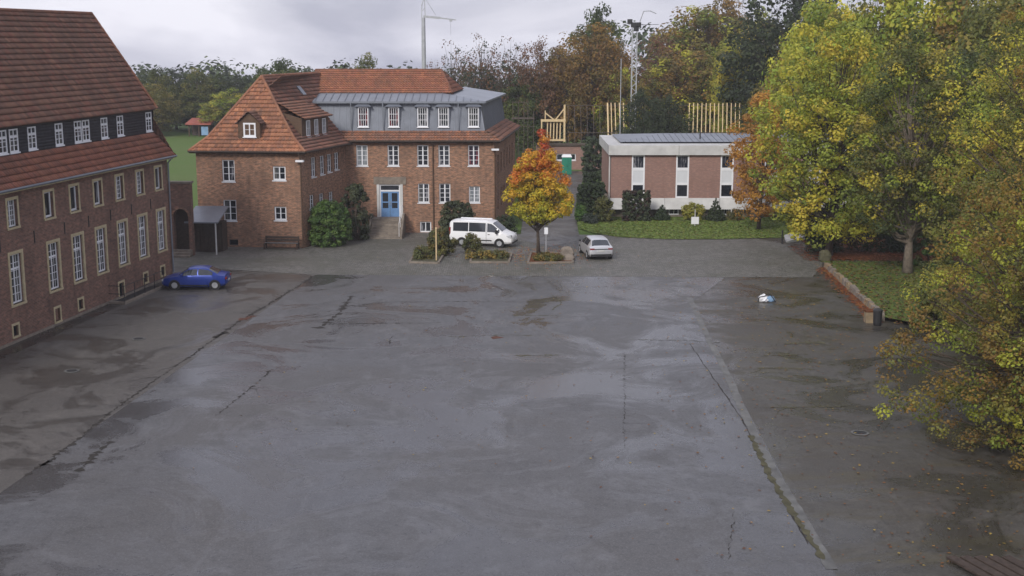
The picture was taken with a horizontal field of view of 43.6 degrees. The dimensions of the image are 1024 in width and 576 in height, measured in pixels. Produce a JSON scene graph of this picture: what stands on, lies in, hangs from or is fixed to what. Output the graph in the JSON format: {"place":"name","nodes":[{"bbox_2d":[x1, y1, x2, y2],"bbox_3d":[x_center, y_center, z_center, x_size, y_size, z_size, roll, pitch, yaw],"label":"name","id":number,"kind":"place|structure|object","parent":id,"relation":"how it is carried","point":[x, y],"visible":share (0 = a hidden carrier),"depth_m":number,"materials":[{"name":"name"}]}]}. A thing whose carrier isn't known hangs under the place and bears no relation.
{"place":"outdoors","nodes":[
{"label":"outdoors","id":0,"kind":"place"},
{"bbox_2d":[0,267,313,492],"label":"side pavement","id":1,"kind":"structure","parent":0,"point":[49,407],"depth_m":63.24,"materials":[{"name":"grey asphalt"}]},
{"bbox_2d":[0,281,162,359],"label":"wall strip","id":2,"kind":"object","parent":1,"relation":"on","point":[26,343],"depth_m":69.30,"materials":[{"name":"grey concrete"}]},
{"bbox_2d":[0,8,176,349],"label":"school building","id":3,"kind":"structure","parent":1,"relation":"on","point":[86,152],"depth_m":73.52,"materials":[{"name":"brick"}]},
{"bbox_2d":[5,196,20,230],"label":"window","id":4,"kind":"structure","parent":3,"relation":"in","point":[9,202],"depth_m":66.19,"materials":[{"name":"white paint"}]},
{"bbox_2d":[7,249,26,307],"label":"window","id":5,"kind":"structure","parent":3,"relation":"in","point":[13,257],"depth_m":66.83,"materials":[{"name":"white paint"}]},
{"bbox_2d":[42,188,56,220],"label":"window","id":6,"kind":"structure","parent":3,"relation":"in","point":[45,193],"depth_m":69.74,"materials":[{"name":"white paint"}]},
{"bbox_2d":[46,238,63,293],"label":"window","id":7,"kind":"structure","parent":3,"relation":"in","point":[51,253],"depth_m":70.51,"materials":[{"name":"white paint"}]},
{"bbox_2d":[68,182,81,213],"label":"window","id":8,"kind":"structure","parent":3,"relation":"in","point":[71,187],"depth_m":72.43,"materials":[{"name":"white paint"}]},
{"bbox_2d":[71,231,86,284],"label":"window","id":9,"kind":"structure","parent":3,"relation":"in","point":[75,238],"depth_m":73.14,"materials":[{"name":"white paint"}]},
{"bbox_2d":[92,177,103,207],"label":"window","id":10,"kind":"structure","parent":3,"relation":"in","point":[95,186],"depth_m":75.12,"materials":[{"name":"white paint"}]},
{"bbox_2d":[94,224,109,275],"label":"window","id":11,"kind":"structure","parent":3,"relation":"in","point":[98,231],"depth_m":75.82,"materials":[{"name":"white paint"}]},
{"bbox_2d":[116,218,130,267],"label":"window","id":12,"kind":"structure","parent":3,"relation":"in","point":[120,223],"depth_m":78.49,"materials":[{"name":"white paint"}]},
{"bbox_2d":[137,212,149,260],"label":"window","id":13,"kind":"structure","parent":3,"relation":"in","point":[140,217],"depth_m":81.16,"materials":[{"name":"white paint"}]},
{"bbox_2d":[155,207,167,253],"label":"window","id":14,"kind":"structure","parent":3,"relation":"in","point":[159,216],"depth_m":83.79,"materials":[{"name":"white paint"}]},
{"bbox_2d":[108,270,165,304],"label":"cellar railing","id":15,"kind":"object","parent":1,"relation":"on","point":[130,298],"visible":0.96,"depth_m":78.64,"materials":[{"name":"grey stone"}]},
{"bbox_2d":[162,265,230,289],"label":"parked car","id":16,"kind":"object","parent":1,"relation":"on","point":[213,278],"visible":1,"depth_m":80.72,"materials":[{"name":"blue metal"}]},
{"bbox_2d":[0,275,835,575],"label":"courtyard","id":17,"kind":"structure","parent":0,"point":[180,475],"depth_m":48.73,"materials":[{"name":"grey asphalt"}]},
{"bbox_2d":[686,297,837,568],"bbox_3d":[10.070,4.476,58.304,0.633,0.001,41.073,0,11,2],"label":"gutter strip","id":18,"kind":"object","parent":17,"relation":"on","point":[828,562],"visible":1,"depth_m":50.28,"materials":[{"name":"grey concrete"}]},
{"bbox_2d":[747,435,824,558],"bbox_3d":[9.422,7.058,44.953,0.477,0.001,12.426,0,11,0],"label":"moss strip","id":19,"kind":"object","parent":18,"relation":"on","point":[786,502],"visible":1,"depth_m":43.83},
{"bbox_2d":[0,0,995,87],"label":"sky","id":20,"kind":"structure","parent":0,"point":[169,34],"materials":[{"name":"white"}]},
{"bbox_2d":[174,233,822,276],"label":"cobbled road","id":21,"kind":"structure","parent":0,"point":[652,257],"depth_m":91.58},
{"bbox_2d":[168,181,194,257],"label":"gate wall","id":22,"kind":"structure","parent":21,"relation":"on","point":[181,194],"depth_m":93.25,"materials":[{"name":"brick"}]},
{"bbox_2d":[176,209,189,248],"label":"door","id":23,"kind":"structure","parent":22,"relation":"in","point":[182,229],"depth_m":93.83,"materials":[{"name":"brown wood"}]},
{"bbox_2d":[184,206,228,254],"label":"bike shed","id":24,"kind":"structure","parent":21,"relation":"on","point":[210,229],"depth_m":94.92,"materials":[{"name":"grey wood"}]},
{"bbox_2d":[307,199,352,247],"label":"bush","id":25,"kind":"object","parent":21,"relation":"on","point":[337,222],"visible":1,"depth_m":97.24,"materials":[{"name":"green plant"}]},
{"bbox_2d":[340,183,373,239],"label":"bush","id":26,"kind":"object","parent":21,"relation":"on","point":[357,193],"visible":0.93,"depth_m":100.42,"materials":[{"name":"green plant"}]},
{"bbox_2d":[409,245,446,263],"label":"planting island","id":27,"kind":"structure","parent":21,"relation":"on","point":[430,260],"depth_m":91.06,"materials":[{"name":"grey concrete"}]},
{"bbox_2d":[426,226,458,255],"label":"bush","id":28,"kind":"object","parent":27,"relation":"on","point":[444,243],"visible":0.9,"depth_m":93.31,"materials":[{"name":"green plant"}]},
{"bbox_2d":[438,199,475,238],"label":"bush","id":29,"kind":"object","parent":21,"relation":"on","point":[448,217],"visible":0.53,"depth_m":100.39,"materials":[{"name":"green plant"}]},
{"bbox_2d":[449,217,517,247],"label":"parked van","id":30,"kind":"object","parent":21,"relation":"on","point":[497,233],"visible":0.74,"depth_m":97.44,"materials":[{"name":"white metal"}]},
{"bbox_2d":[469,251,512,262],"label":"planting island","id":31,"kind":"structure","parent":21,"relation":"on","point":[489,260],"depth_m":91.06,"materials":[{"name":"grey concrete"}]},
{"bbox_2d":[461,232,482,252],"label":"bush","id":32,"kind":"object","parent":31,"relation":"on","point":[469,237],"visible":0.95,"depth_m":94.62,"materials":[{"name":"green plant"}]},
{"bbox_2d":[465,248,509,259],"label":"bush","id":33,"kind":"object","parent":31,"relation":"on","point":[498,254],"visible":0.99,"depth_m":91.77,"materials":[{"name":"green plant"}]},
{"bbox_2d":[527,252,573,263],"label":"planting island","id":34,"kind":"structure","parent":21,"relation":"on","point":[530,260],"depth_m":90.65,"materials":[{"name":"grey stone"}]},
{"bbox_2d":[501,129,574,252],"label":"maple tree","id":35,"kind":"object","parent":34,"relation":"on","point":[537,201],"visible":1,"depth_m":92.54,"materials":[{"name":"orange plant"}]},
{"bbox_2d":[579,235,612,258],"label":"parked car","id":36,"kind":"object","parent":21,"relation":"on","point":[595,246],"visible":1,"depth_m":91.83,"materials":[{"name":"silver metal"}]},
{"bbox_2d":[520,171,582,245],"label":"path","id":37,"kind":"structure","parent":0,"point":[563,230],"depth_m":106.52,"materials":[{"name":"grey asphalt"}]},
{"bbox_2d":[157,118,1002,237],"bbox_3d":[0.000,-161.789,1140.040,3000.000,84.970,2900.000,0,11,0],"label":"ground","id":38,"kind":"structure","parent":0,"point":[181,142],"depth_m":166.65,"materials":[{"name":"green plant"}]},
{"bbox_2d":[138,66,181,116],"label":"tree","id":39,"kind":"object","parent":38,"relation":"on","point":[154,76],"visible":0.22,"depth_m":218.19,"materials":[{"name":"green plant"}]},
{"bbox_2d":[143,83,184,131],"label":"tree","id":40,"kind":"object","parent":38,"relation":"on","point":[164,117],"visible":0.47,"depth_m":209.64,"materials":[{"name":"green plant"}]},
{"bbox_2d":[164,91,212,126],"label":"tree","id":41,"kind":"object","parent":38,"relation":"on","point":[188,114],"visible":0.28,"depth_m":218.55,"materials":[{"name":"green plant"}]},
{"bbox_2d":[175,67,225,119],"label":"tree","id":42,"kind":"object","parent":38,"relation":"on","point":[206,92],"visible":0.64,"depth_m":220.29,"materials":[{"name":"green plant"}]},
{"bbox_2d":[185,118,215,135],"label":"field shed","id":43,"kind":"structure","parent":38,"relation":"on","point":[199,128],"depth_m":210.47,"materials":[{"name":"brown wood"}]},
{"bbox_2d":[197,87,244,125],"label":"tree","id":44,"kind":"object","parent":38,"relation":"on","point":[220,104],"visible":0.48,"depth_m":211.36,"materials":[{"name":"green plant"}]},
{"bbox_2d":[211,73,249,116],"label":"tree","id":45,"kind":"object","parent":38,"relation":"on","point":[236,80],"visible":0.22,"depth_m":222.56,"materials":[{"name":"green plant"}]},
{"bbox_2d":[256,57,298,79],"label":"tree","id":46,"kind":"object","parent":38,"relation":"on","point":[280,68],"visible":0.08,"depth_m":196.32,"materials":[{"name":"green plant"}]},
{"bbox_2d":[187,69,520,247],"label":"building","id":47,"kind":"structure","parent":38,"relation":"on","point":[410,150],"depth_m":103.63,"materials":[{"name":"brick"}]},
{"bbox_2d":[222,160,235,182],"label":"window","id":48,"kind":"structure","parent":47,"relation":"in","point":[228,167],"depth_m":96.71,"materials":[{"name":"white paint"}]},
{"bbox_2d":[224,200,237,221],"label":"window","id":49,"kind":"structure","parent":47,"relation":"in","point":[230,215],"depth_m":97.28,"materials":[{"name":"white paint"}]},
{"bbox_2d":[356,145,368,166],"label":"window","id":50,"kind":"structure","parent":47,"relation":"in","point":[361,150],"depth_m":103.78,"materials":[{"name":"white paint"}]},
{"bbox_2d":[438,145,449,166],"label":"window","id":51,"kind":"structure","parent":47,"relation":"in","point":[443,150],"depth_m":103.78,"materials":[{"name":"white paint"}]},
{"bbox_2d":[421,0,455,68],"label":"tower crane","id":52,"kind":"object","parent":38,"relation":"on","point":[424,41],"visible":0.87,"depth_m":200.75,"materials":[{"name":"grey metal"}]},
{"bbox_2d":[426,40,483,87],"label":"bare oak","id":53,"kind":"object","parent":38,"relation":"on","point":[453,72],"visible":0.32,"depth_m":169.49,"materials":[{"name":"brown plant"}]},
{"bbox_2d":[456,33,517,91],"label":"bare oak","id":54,"kind":"object","parent":38,"relation":"on","point":[486,66],"visible":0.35,"depth_m":175.21,"materials":[{"name":"brown plant"}]},
{"bbox_2d":[129,16,877,91],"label":"distant wood","id":55,"kind":"object","parent":38,"relation":"on","point":[213,71],"visible":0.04,"depth_m":258.00,"materials":[{"name":"green plant"}]},
{"bbox_2d":[478,34,538,113],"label":"bare oak","id":56,"kind":"object","parent":38,"relation":"on","point":[509,70],"visible":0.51,"depth_m":167.34,"materials":[{"name":"brown plant"}]},
{"bbox_2d":[501,75,551,157],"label":"oak","id":57,"kind":"object","parent":38,"relation":"on","point":[524,135],"visible":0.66,"depth_m":164.84,"materials":[{"name":"green plant"}]},
{"bbox_2d":[503,35,575,142],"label":"bare oak","id":58,"kind":"object","parent":38,"relation":"on","point":[527,71],"visible":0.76,"depth_m":164.50,"materials":[{"name":"brown plant"}]},
{"bbox_2d":[521,46,588,142],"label":"oak","id":59,"kind":"object","parent":38,"relation":"on","point":[566,79],"visible":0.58,"depth_m":166.27,"materials":[{"name":"green plant"}]},
{"bbox_2d":[580,136,601,172],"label":"conifer","id":60,"kind":"object","parent":38,"relation":"on","point":[590,153],"visible":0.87,"depth_m":147.19,"materials":[{"name":"green plant"}]},
{"bbox_2d":[544,22,641,145],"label":"oak","id":61,"kind":"object","parent":38,"relation":"on","point":[593,69],"visible":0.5,"depth_m":171.25,"materials":[{"name":"brown plant"}]},
{"bbox_2d":[565,2,626,137],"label":"oak","id":62,"kind":"object","parent":38,"relation":"on","point":[596,16],"visible":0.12,"depth_m":187.04,"materials":[{"name":"green plant"}]},
{"bbox_2d":[590,67,652,138],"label":"oak","id":63,"kind":"object","parent":38,"relation":"on","point":[624,76],"visible":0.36,"depth_m":168.68,"materials":[{"name":"green plant"}]},
{"bbox_2d":[627,10,658,128],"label":"lattice mast","id":64,"kind":"object","parent":38,"relation":"on","point":[636,25],"visible":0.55,"depth_m":159.33,"materials":[{"name":"grey metal"}]},
{"bbox_2d":[613,87,673,133],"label":"oak","id":65,"kind":"object","parent":38,"relation":"on","point":[646,116],"visible":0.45,"depth_m":145.04,"materials":[{"name":"green plant"}]},
{"bbox_2d":[633,30,684,107],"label":"oak","id":66,"kind":"object","parent":38,"relation":"on","point":[655,53],"visible":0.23,"depth_m":180.70,"materials":[{"name":"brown plant"}]},
{"bbox_2d":[647,93,695,132],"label":"oak","id":67,"kind":"object","parent":38,"relation":"on","point":[678,120],"visible":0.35,"depth_m":144.17,"materials":[{"name":"green plant"}]},
{"bbox_2d":[634,50,723,131],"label":"oak","id":68,"kind":"object","parent":38,"relation":"on","point":[690,62],"visible":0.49,"depth_m":170.81,"materials":[{"name":"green plant"}]},
{"bbox_2d":[640,5,757,97],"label":"oak","id":69,"kind":"object","parent":38,"relation":"on","point":[699,20],"visible":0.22,"depth_m":189.83,"materials":[{"name":"green plant"}]},
{"bbox_2d":[679,0,750,86],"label":"oak","id":70,"kind":"object","parent":38,"relation":"on","point":[713,38],"visible":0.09,"depth_m":194.38,"materials":[{"name":"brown plant"}]},
{"bbox_2d":[680,47,769,131],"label":"oak","id":71,"kind":"object","parent":38,"relation":"on","point":[710,63],"visible":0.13,"depth_m":172.14,"materials":[{"name":"green plant"}]},
{"bbox_2d":[707,40,753,131],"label":"oak","id":72,"kind":"object","parent":38,"relation":"on","point":[726,109],"visible":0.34,"depth_m":165.56,"materials":[{"name":"green plant"}]},
{"bbox_2d":[599,130,883,216],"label":"annex building","id":73,"kind":"structure","parent":38,"relation":"on","point":[673,173],"depth_m":113.23,"materials":[{"name":"brick"}]},
{"bbox_2d":[631,155,644,192],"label":"window","id":74,"kind":"structure","parent":73,"relation":"in","point":[638,161],"depth_m":113.07,"materials":[{"name":"white paint"}]},
{"bbox_2d":[675,155,688,197],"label":"window","id":75,"kind":"structure","parent":73,"relation":"in","point":[682,161],"depth_m":113.12,"materials":[{"name":"white paint"}]},
{"bbox_2d":[720,155,733,197],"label":"window","id":76,"kind":"structure","parent":73,"relation":"in","point":[726,174],"depth_m":113.15,"materials":[{"name":"white paint"}]},
{"bbox_2d":[707,5,786,75],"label":"oak","id":77,"kind":"object","parent":38,"relation":"on","point":[721,45],"visible":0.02,"depth_m":186.03,"materials":[{"name":"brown plant"}]},
{"bbox_2d":[713,0,845,129],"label":"oak","id":78,"kind":"object","parent":38,"relation":"on","point":[769,33],"visible":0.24,"depth_m":156.04,"materials":[{"name":"green plant"}]},
{"bbox_2d":[758,0,871,131],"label":"oak","id":79,"kind":"object","parent":38,"relation":"on","point":[797,36],"visible":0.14,"depth_m":122.40,"materials":[{"name":"green plant"}]},
{"bbox_2d":[787,0,934,188],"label":"oak","id":80,"kind":"object","parent":38,"relation":"on","point":[864,6],"visible":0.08,"depth_m":115.40,"materials":[{"name":"green plant"}]},
{"bbox_2d":[831,0,992,191],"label":"oak","id":81,"kind":"object","parent":38,"relation":"on","point":[917,20],"visible":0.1,"depth_m":113.68,"materials":[{"name":"green plant"}]},
{"bbox_2d":[891,0,1023,214],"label":"oak","id":82,"kind":"object","parent":38,"relation":"on","point":[953,22],"visible":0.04,"depth_m":108.68,"materials":[{"name":"green plant"}]},
{"bbox_2d":[948,0,1023,110],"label":"oak","id":83,"kind":"object","parent":38,"relation":"on","point":[981,21],"visible":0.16,"depth_m":101.41,"materials":[{"name":"green plant"}]},
{"bbox_2d":[174,238,1023,575],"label":"yard","id":84,"kind":"structure","parent":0,"point":[848,522],"depth_m":50.97,"materials":[{"name":"grey asphalt"}]},
{"bbox_2d":[553,277,1023,570],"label":"fallen leaves","id":85,"kind":"object","parent":84,"relation":"on","point":[834,422],"visible":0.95,"depth_m":51.37,"materials":[{"name":"brown plant"}]},
{"bbox_2d":[816,267,882,322],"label":"fallen leaves","id":86,"kind":"object","parent":84,"relation":"on","point":[859,303],"visible":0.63,"depth_m":80.47,"materials":[{"name":"brown plant"}]},
{"bbox_2d":[824,262,884,321],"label":"stone edging","id":87,"kind":"object","parent":84,"relation":"on","point":[847,284],"visible":0.84,"depth_m":79.61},
{"bbox_2d":[789,237,992,260],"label":"leaf bed","id":88,"kind":"object","parent":84,"relation":"on","point":[888,256],"visible":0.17,"depth_m":94.03,"materials":[{"name":"plant"}]},
{"bbox_2d":[741,10,905,254],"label":"maple tree","id":89,"kind":"object","parent":88,"relation":"on","point":[827,156],"visible":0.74,"depth_m":90.68,"materials":[{"name":"green plant"}]},
{"bbox_2d":[803,225,921,252],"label":"hedge","id":90,"kind":"object","parent":88,"relation":"on","point":[897,246],"visible":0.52,"depth_m":95.07,"materials":[{"name":"green plant"}]},
{"bbox_2d":[883,44,1019,238],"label":"maple tree","id":91,"kind":"object","parent":88,"relation":"on","point":[971,62],"visible":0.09,"depth_m":96.13,"materials":[{"name":"green plant"}]},
{"bbox_2d":[873,143,1023,470],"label":"birch tree","id":92,"kind":"object","parent":84,"relation":"on","point":[1010,351],"visible":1,"depth_m":49.06,"materials":[{"name":"green plant"}]},
{"bbox_2d":[918,3,1023,355],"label":"birch tree","id":93,"kind":"object","parent":84,"relation":"on","point":[1001,170],"visible":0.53,"depth_m":62.85,"materials":[{"name":"green plant"}]},
{"bbox_2d":[946,555,1023,575],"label":"board stack","id":94,"kind":"object","parent":84,"relation":"on","point":[994,565],"visible":1,"depth_m":38.22,"materials":[{"name":"brown wood"}]},
{"bbox_2d":[536,103,744,169],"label":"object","id":95,"kind":"structure","parent":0,"point":[575,151],"depth_m":155.84,"materials":[{"name":"light wood"}]},
{"bbox_2d":[577,212,985,238],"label":"lawn","id":96,"kind":"structure","parent":0,"point":[675,219],"depth_m":106.86,"materials":[{"name":"green plant"}]},
{"bbox_2d":[575,182,605,220],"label":"bush","id":97,"kind":"object","parent":96,"relation":"on","point":[595,191],"visible":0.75,"depth_m":111.42,"materials":[{"name":"green plant"}]},
{"bbox_2d":[592,195,615,221],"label":"bush","id":98,"kind":"object","parent":96,"relation":"on","point":[605,203],"visible":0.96,"depth_m":110.60,"materials":[{"name":"green plant"}]},
{"bbox_2d":[621,189,650,220],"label":"hedge","id":99,"kind":"object","parent":96,"relation":"on","point":[629,212],"visible":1,"depth_m":110.97,"materials":[{"name":"green plant"}]},
{"bbox_2d":[681,202,705,220],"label":"bush","id":100,"kind":"object","parent":96,"relation":"on","point":[688,211],"visible":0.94,"depth_m":111.39,"materials":[{"name":"yellow plant"}]},
{"bbox_2d":[704,198,725,221],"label":"topiary","id":101,"kind":"object","parent":96,"relation":"on","point":[714,214],"visible":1,"depth_m":111.29,"materials":[{"name":"green plant"}]},
{"bbox_2d":[724,90,793,228],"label":"beech tree","id":102,"kind":"object","parent":96,"relation":"on","point":[759,206],"visible":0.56,"depth_m":104.95,"materials":[{"name":"orange plant"}]},
{"bbox_2d":[821,260,1023,332],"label":"bank","id":103,"kind":"structure","parent":0,"point":[878,278],"depth_m":81.83,"materials":[{"name":"green plant"}]},
{"bbox_2d":[814,261,998,323],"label":"fallen leaves","id":104,"kind":"object","parent":103,"relation":"on","point":[879,282],"visible":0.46,"depth_m":82.31,"materials":[{"name":"brown plant"}]},
{"bbox_2d":[841,28,1003,273],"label":"lime tree","id":105,"kind":"object","parent":103,"relation":"on","point":[908,218],"visible":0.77,"depth_m":82.50,"materials":[{"name":"green plant"}]},
{"bbox_2d":[913,220,959,269],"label":"bush","id":106,"kind":"object","parent":103,"relation":"on","point":[925,243],"visible":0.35,"depth_m":86.54,"materials":[{"name":"green plant"}]},
{"bbox_2d":[915,270,967,327],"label":"bush","id":107,"kind":"object","parent":103,"relation":"on","point":[931,312],"visible":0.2,"depth_m":69.77,"materials":[{"name":"green plant"}]},
{"bbox_2d":[915,3,1023,275],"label":"lime tree","id":108,"kind":"object","parent":103,"relation":"on","point":[988,130],"visible":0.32,"depth_m":78.50,"materials":[{"name":"green plant"}]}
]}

